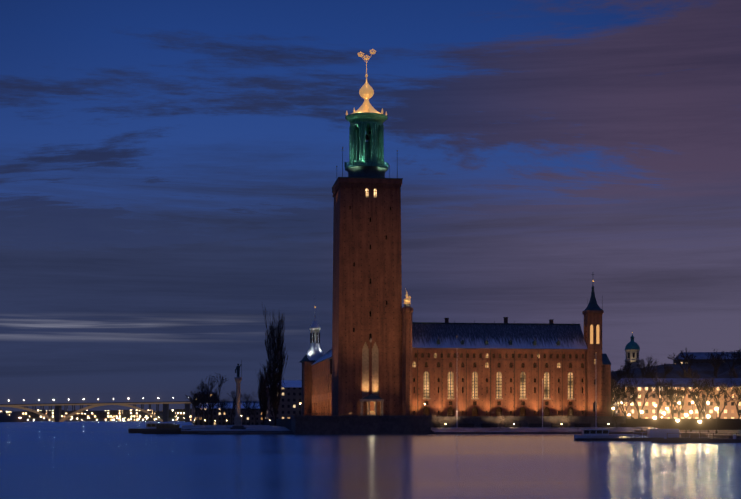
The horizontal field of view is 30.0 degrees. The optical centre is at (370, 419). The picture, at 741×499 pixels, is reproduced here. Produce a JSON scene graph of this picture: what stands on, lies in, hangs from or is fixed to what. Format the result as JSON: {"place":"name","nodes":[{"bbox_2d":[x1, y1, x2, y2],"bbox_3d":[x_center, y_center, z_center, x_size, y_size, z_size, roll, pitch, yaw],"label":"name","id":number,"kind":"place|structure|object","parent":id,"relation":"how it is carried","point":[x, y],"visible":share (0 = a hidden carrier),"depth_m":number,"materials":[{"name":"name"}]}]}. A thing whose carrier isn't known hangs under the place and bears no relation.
{"place":"outdoors","nodes":[
{"label":"outdoors","id":0,"kind":"place"},
{"bbox_2d":[0,421,740,498],"bbox_3d":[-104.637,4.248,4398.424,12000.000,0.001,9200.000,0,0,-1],"label":"water","id":1,"kind":"structure","parent":0,"point":[79,460],"depth_m":124.16,"materials":[{"name":"blue liquid"}]},
{"bbox_2d":[0,398,191,421],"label":"bridge","id":2,"kind":"structure","parent":1,"relation":"in","point":[58,412],"depth_m":2279.70,"materials":[{"name":"concrete"}]},
{"bbox_2d":[128,418,190,433],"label":"moored boats","id":3,"kind":"object","parent":1,"relation":"on","point":[162,428],"visible":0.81,"depth_m":399.11,"materials":[{"name":"black metal"}]},
{"bbox_2d":[452,434,637,434],"bbox_3d":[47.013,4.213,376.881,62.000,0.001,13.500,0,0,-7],"label":"floating dock","id":4,"kind":"object","parent":1,"relation":"on","point":[536,434],"visible":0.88,"depth_m":380.51,"materials":[{"name":"black"}]},
{"bbox_2d":[574,429,708,437],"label":"sightseeing boat","id":5,"kind":"object","parent":1,"relation":"in","point":[604,433],"visible":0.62,"depth_m":276.62,"materials":[{"name":"white glass"}]},
{"bbox_2d":[574,433,740,442],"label":"floating pier","id":6,"kind":"structure","parent":1,"relation":"on","point":[665,439],"depth_m":249.91,"materials":[{"name":"stone"}]},
{"bbox_2d":[0,362,740,421],"bbox_3d":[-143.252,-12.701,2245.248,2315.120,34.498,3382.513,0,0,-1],"label":"buildings","id":7,"kind":"structure","parent":0,"point":[704,370],"depth_m":701.72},
{"bbox_2d":[624,332,639,368],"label":"church tower","id":8,"kind":"structure","parent":7,"relation":"on","point":[632,348],"depth_m":1000.45,"materials":[{"name":"teal paint"}]},
{"bbox_2d":[0,0,740,410],"label":"sky","id":9,"kind":"structure","parent":0,"point":[169,171],"materials":[{"name":"blue"}]},
{"bbox_2d":[188,421,740,438],"bbox_3d":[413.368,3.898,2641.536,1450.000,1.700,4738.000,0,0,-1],"label":"boats","id":10,"kind":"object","parent":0,"point":[724,434],"visible":0.12,"depth_m":304.19,"materials":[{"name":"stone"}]},
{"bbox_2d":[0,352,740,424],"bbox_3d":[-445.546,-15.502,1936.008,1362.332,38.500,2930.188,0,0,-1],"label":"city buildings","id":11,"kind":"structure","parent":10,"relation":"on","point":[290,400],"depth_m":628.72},
{"bbox_2d":[194,402,661,427],"bbox_3d":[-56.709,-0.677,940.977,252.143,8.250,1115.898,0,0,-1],"label":"street lamps","id":12,"kind":"object","parent":10,"relation":"on","point":[424,413],"visible":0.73,"depth_m":400.99,"materials":[{"name":"yellow metal"}]},
{"bbox_2d":[181,415,740,434],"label":"waterfront quay","id":13,"kind":"structure","parent":10,"relation":"on","point":[350,424],"depth_m":396.29,"materials":[{"name":"stone"}]},
{"bbox_2d":[185,303,287,425],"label":"park trees","id":14,"kind":"object","parent":13,"relation":"on","point":[270,379],"visible":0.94,"depth_m":489.71,"materials":[{"name":"grey plant"}]},
{"bbox_2d":[230,360,245,428],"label":"monument column","id":15,"kind":"structure","parent":13,"relation":"on","point":[238,417],"depth_m":408.20,"materials":[{"name":"stone"}]},
{"bbox_2d":[299,306,331,412],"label":"turreted side building","id":16,"kind":"structure","parent":13,"relation":"on","point":[316,379],"depth_m":492.10,"materials":[{"name":"brown brick"}]},
{"bbox_2d":[331,177,402,413],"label":"brick tower","id":17,"kind":"structure","parent":13,"relation":"on","point":[367,323],"depth_m":401.33,"materials":[{"name":"brick"}]},
{"bbox_2d":[336,49,397,177],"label":"tower lantern","id":18,"kind":"object","parent":17,"relation":"on","point":[366,119],"visible":1,"depth_m":406.71,"materials":[{"name":"metal"}]},
{"bbox_2d":[360,394,383,413],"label":"cenotaph baldachin","id":19,"kind":"object","parent":13,"relation":"on","point":[371,397],"visible":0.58,"depth_m":396.80,"materials":[{"name":"stone"}]},
{"bbox_2d":[295,413,625,415],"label":"terrace railings","id":20,"kind":"object","parent":13,"relation":"on","point":[578,414],"visible":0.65,"depth_m":397.03,"materials":[{"name":"black metal"}]},
{"bbox_2d":[315,411,620,427],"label":"lamps","id":21,"kind":"object","parent":13,"relation":"on","point":[502,417],"visible":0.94,"depth_m":395.31,"materials":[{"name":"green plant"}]},
{"bbox_2d":[401,274,610,415],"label":"city hall building","id":22,"kind":"structure","parent":13,"relation":"on","point":[505,367],"depth_m":406.87,"materials":[{"name":"brown brick"}]},
{"bbox_2d":[542,379,542,427],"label":"flagpoles","id":23,"kind":"object","parent":13,"relation":"on","point":[542,403],"visible":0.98,"depth_m":397.05,"materials":[{"name":"white metal"}]},
{"bbox_2d":[612,401,717,434],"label":"street lamps","id":24,"kind":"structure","parent":10,"relation":"on","point":[686,414],"depth_m":311.32,"materials":[{"name":"yellow metal"}]},
{"bbox_2d":[611,348,740,418],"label":"bank trees","id":25,"kind":"object","parent":10,"relation":"on","point":[669,391],"visible":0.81,"depth_m":463.14,"materials":[{"name":"brown plant"}]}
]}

